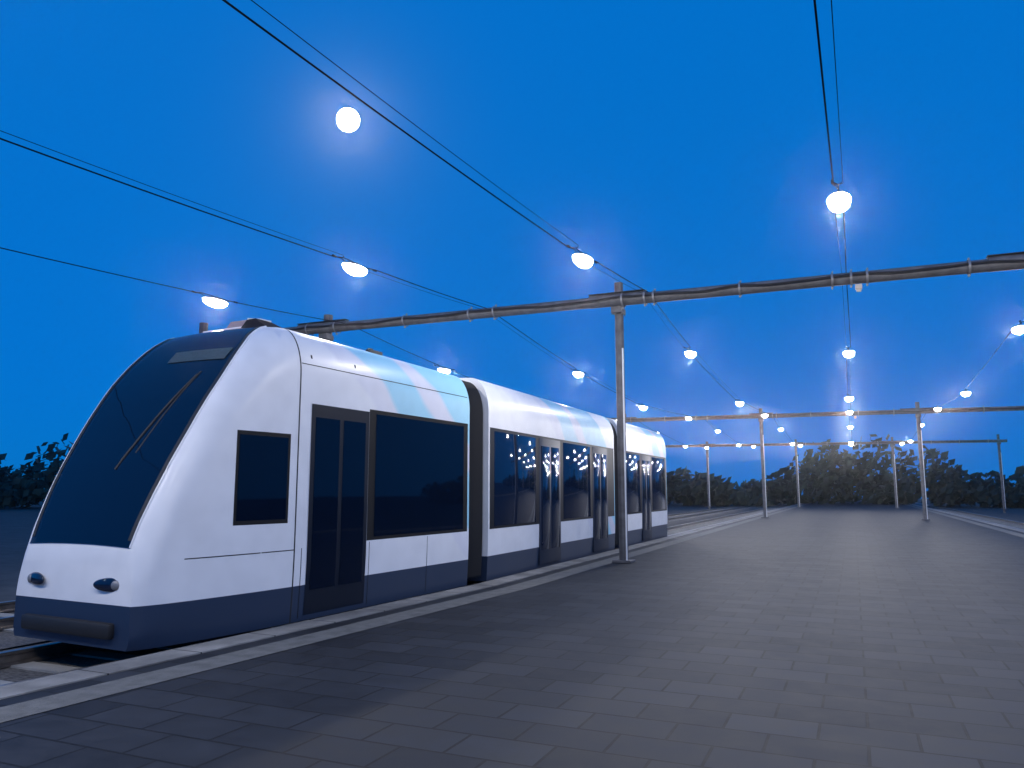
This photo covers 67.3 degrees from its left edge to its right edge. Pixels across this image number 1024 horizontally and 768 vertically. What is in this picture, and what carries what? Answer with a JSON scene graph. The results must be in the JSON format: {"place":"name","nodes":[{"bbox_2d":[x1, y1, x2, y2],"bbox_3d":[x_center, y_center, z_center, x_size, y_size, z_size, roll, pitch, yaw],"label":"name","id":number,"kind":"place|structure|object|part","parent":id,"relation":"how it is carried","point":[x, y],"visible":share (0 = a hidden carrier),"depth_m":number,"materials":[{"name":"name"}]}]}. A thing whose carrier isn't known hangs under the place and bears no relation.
{"place":"outdoors","nodes":[
{"label":"outdoors","id":0,"kind":"place"},
{"bbox_2d":[337,108,359,131],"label":"moon","id":1,"kind":"object","parent":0,"point":[348,120],"visible":1,"depth_m":2294.17,"materials":[{"name":"white"}]},
{"bbox_2d":[0,499,1023,650],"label":"ground","id":2,"kind":"structure","parent":0,"point":[17,524],"depth_m":42.90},
{"bbox_2d":[0,503,782,648],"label":"track bed","id":3,"kind":"object","parent":2,"relation":"on","point":[8,639],"visible":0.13,"depth_m":10.17,"materials":[{"name":"grey gravel"}]},
{"bbox_2d":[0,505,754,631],"bbox_3d":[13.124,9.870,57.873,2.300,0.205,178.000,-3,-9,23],"label":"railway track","id":4,"kind":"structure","parent":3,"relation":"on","point":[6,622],"depth_m":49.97,"materials":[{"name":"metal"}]},
{"bbox_2d":[0,504,795,685],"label":"railway track","id":5,"kind":"structure","parent":2,"relation":"on","point":[27,658],"depth_m":8.83,"materials":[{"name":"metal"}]},
{"bbox_2d":[13,318,666,650],"bbox_3d":[-0.073,2.267,18.156,2.777,4.144,21.853,-4,-9,24],"label":"tram","id":6,"kind":"object","parent":5,"relation":"on","point":[236,478],"visible":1,"depth_m":9.84,"materials":[{"name":"paint"}]},
{"bbox_3d":[-2.981,1.125,9.230,0.009,1.100,0.822,-5,-9,31],"label":"window frame","id":7,"kind":"part","parent":6,"relation":"part of","materials":[{"name":"black rubber"}]},
{"bbox_3d":[-2.979,1.125,9.229,0.008,1.000,0.742,-5,-9,31],"label":"cab window","id":8,"kind":"part","parent":6,"relation":"part of","materials":[{"name":"black glass"}]},
{"bbox_3d":[-2.335,1.651,10.366,0.032,2.670,1.200,-4,-9,27],"label":"door","id":9,"kind":"part","parent":6,"relation":"part of","materials":[{"name":"blue paint"}]},
{"label":"window","id":10,"kind":"part","parent":6,"relation":"part of","materials":[{"name":"black glass"}]},
{"bbox_2d":[0,500,1023,767],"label":"platform","id":11,"kind":"structure","parent":2,"relation":"on","point":[838,634],"depth_m":6.67,"materials":[{"name":"grey concrete"}]},
{"bbox_2d":[0,503,1023,722],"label":"tactile paving","id":12,"kind":"structure","parent":11,"relation":"on","point":[33,706],"depth_m":7.88,"materials":[{"name":"grey concrete"}]},
{"bbox_2d":[199,251,1023,562],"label":"lighting gantry","id":13,"kind":"object","parent":11,"relation":"on","point":[619,299],"visible":0.84,"depth_m":17.44,"materials":[{"name":"metal"}]},
{"bbox_2d":[0,247,713,446],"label":"support wire","id":14,"kind":"object","parent":13,"relation":"attached to","point":[239,303],"visible":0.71,"depth_m":16.18,"materials":[{"name":"black metal"}]},
{"bbox_2d":[193,291,237,307],"bbox_3d":[-6.388,-1.768,16.555,0.310,0.240,1.161,-3,-9,23],"label":"hanging lamp","id":15,"kind":"object","parent":14,"relation":"hanging from","point":[214,302],"visible":1,"depth_m":16.43,"materials":[{"name":"white glass"}]},
{"bbox_2d":[434,365,454,373],"bbox_3d":[-2.287,-0.457,25.967,0.310,0.240,1.161,-3,-9,23],"label":"hanging lamp","id":16,"kind":"object","parent":14,"relation":"hanging from","point":[445,370],"visible":0.88,"depth_m":25.77,"materials":[{"name":"white glass"}]},
{"bbox_2d":[0,138,758,445],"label":"support wire","id":17,"kind":"object","parent":13,"relation":"attached to","point":[267,234],"visible":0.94,"depth_m":11.41,"materials":[{"name":"black metal"}]},
{"bbox_2d":[332,254,376,275],"bbox_3d":[-2.875,-2.110,14.084,0.310,0.240,1.161,-3,-9,23],"label":"hanging lamp","id":18,"kind":"object","parent":17,"relation":"hanging from","point":[354,269],"visible":1,"depth_m":13.92,"materials":[{"name":"white glass"}]},
{"bbox_2d":[0,130,724,435],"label":"thin wire","id":19,"kind":"object","parent":17,"relation":"attached to","point":[255,224],"visible":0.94,"depth_m":10.88,"materials":[{"name":"black metal"}]},
{"bbox_2d":[570,368,585,377],"bbox_3d":[2.272,-0.348,26.388,0.310,0.240,1.161,-3,-9,23],"label":"hanging lamp","id":20,"kind":"object","parent":17,"relation":"hanging from","point":[578,374],"visible":1,"depth_m":26.18,"materials":[{"name":"white glass"}]},
{"bbox_2d":[638,403,647,409],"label":"hanging lamp","id":21,"kind":"object","parent":17,"relation":"hanging from","point":[642,407],"visible":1,"depth_m":33.27,"materials":[{"name":"white glass"}]},
{"bbox_2d":[222,0,803,444],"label":"support wire","id":22,"kind":"object","parent":13,"relation":"attached to","point":[426,148],"visible":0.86,"depth_m":8.16,"materials":[{"name":"black metal"}]},
{"bbox_2d":[251,0,784,434],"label":"thin wire","id":23,"kind":"object","parent":22,"relation":"attached to","point":[436,141],"visible":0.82,"depth_m":8.08,"materials":[{"name":"black metal"}]},
{"bbox_2d":[567,245,596,267],"bbox_3d":[1.237,-2.161,13.424,0.310,0.240,1.161,-3,-9,23],"label":"hanging lamp","id":24,"kind":"object","parent":22,"relation":"hanging from","point":[582,260],"visible":1,"depth_m":13.25,"materials":[{"name":"white glass"}]},
{"bbox_2d":[684,347,696,357],"bbox_3d":[5.246,-0.891,22.607,0.310,0.240,1.161,-3,-9,23],"label":"hanging lamp","id":25,"kind":"object","parent":22,"relation":"hanging from","point":[690,354],"visible":1,"depth_m":22.41,"materials":[{"name":"white glass"}]},
{"bbox_2d":[735,399,742,405],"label":"hanging lamp","id":26,"kind":"object","parent":22,"relation":"hanging from","point":[739,403],"visible":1,"depth_m":31.66,"materials":[{"name":"white glass"}]},
{"bbox_2d":[813,0,851,433],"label":"support wire","id":27,"kind":"object","parent":13,"relation":"attached to","point":[818,37],"visible":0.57,"depth_m":8.27,"materials":[{"name":"black metal"}]},
{"bbox_2d":[827,179,850,212],"bbox_3d":[4.564,-2.543,10.732,0.310,0.240,1.161,-3,-9,23],"label":"hanging lamp","id":28,"kind":"object","parent":27,"relation":"hanging from","point":[838,201],"visible":1,"depth_m":10.55,"materials":[{"name":"white glass"}]},
{"bbox_2d":[843,346,854,357],"bbox_3d":[9.870,-0.900,22.541,0.310,0.240,1.161,-3,-9,23],"label":"hanging lamp","id":29,"kind":"object","parent":27,"relation":"hanging from","point":[848,353],"visible":1,"depth_m":22.33,"materials":[{"name":"white glass"}]},
{"bbox_2d":[845,394,852,401],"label":"hanging lamp","id":30,"kind":"object","parent":27,"relation":"hanging from","point":[848,398],"visible":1,"depth_m":29.99,"materials":[{"name":"white glass"}]},
{"bbox_2d":[831,0,849,430],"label":"thin wire","id":31,"kind":"object","parent":13,"relation":"attached to","point":[839,134],"visible":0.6,"depth_m":8.16,"materials":[{"name":"black metal"}]},
{"bbox_2d":[904,321,1023,441],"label":"support wire","id":32,"kind":"object","parent":13,"relation":"attached to","point":[979,372],"visible":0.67,"depth_m":24.14,"materials":[{"name":"black metal"}]},
{"bbox_2d":[961,388,970,396],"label":"hanging lamp","id":33,"kind":"object","parent":32,"relation":"hanging from","point":[966,393],"visible":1,"depth_m":28.44,"materials":[{"name":"white glass"}]},
{"bbox_2d":[1012,320,1023,333],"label":"hanging lamp","id":34,"kind":"object","parent":32,"relation":"hanging from","point":[1018,329],"visible":1,"depth_m":19.09,"materials":[{"name":"white glass"}]},
{"bbox_2d":[615,402,1023,519],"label":"lighting gantry","id":35,"kind":"object","parent":11,"relation":"on","point":[917,411],"visible":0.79,"depth_m":43.46,"materials":[{"name":"metal"}]},
{"bbox_2d":[665,434,1006,512],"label":"lighting gantry","id":36,"kind":"object","parent":11,"relation":"on","point":[892,443],"visible":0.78,"depth_m":71.01,"materials":[{"name":"metal"}]},
{"bbox_2d":[0,433,1023,508],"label":"distant trees","id":37,"kind":"object","parent":2,"relation":"on","point":[951,487],"visible":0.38,"depth_m":90.23,"materials":[{"name":"green plant"}]},
{"bbox_2d":[0,503,1023,699],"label":"platform edge","id":38,"kind":"object","parent":2,"relation":"on","point":[37,684],"visible":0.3,"depth_m":8.68,"materials":[{"name":"concrete"}]},
{"bbox_2d":[913,502,1023,529],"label":"railway track","id":39,"kind":"structure","parent":2,"relation":"on","point":[1013,524],"depth_m":52.00,"materials":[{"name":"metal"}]},
{"bbox_2d":[0,0,1023,498],"label":"sky","id":40,"kind":"structure","parent":0,"point":[680,144],"materials":[{"name":"blue"}]}
]}

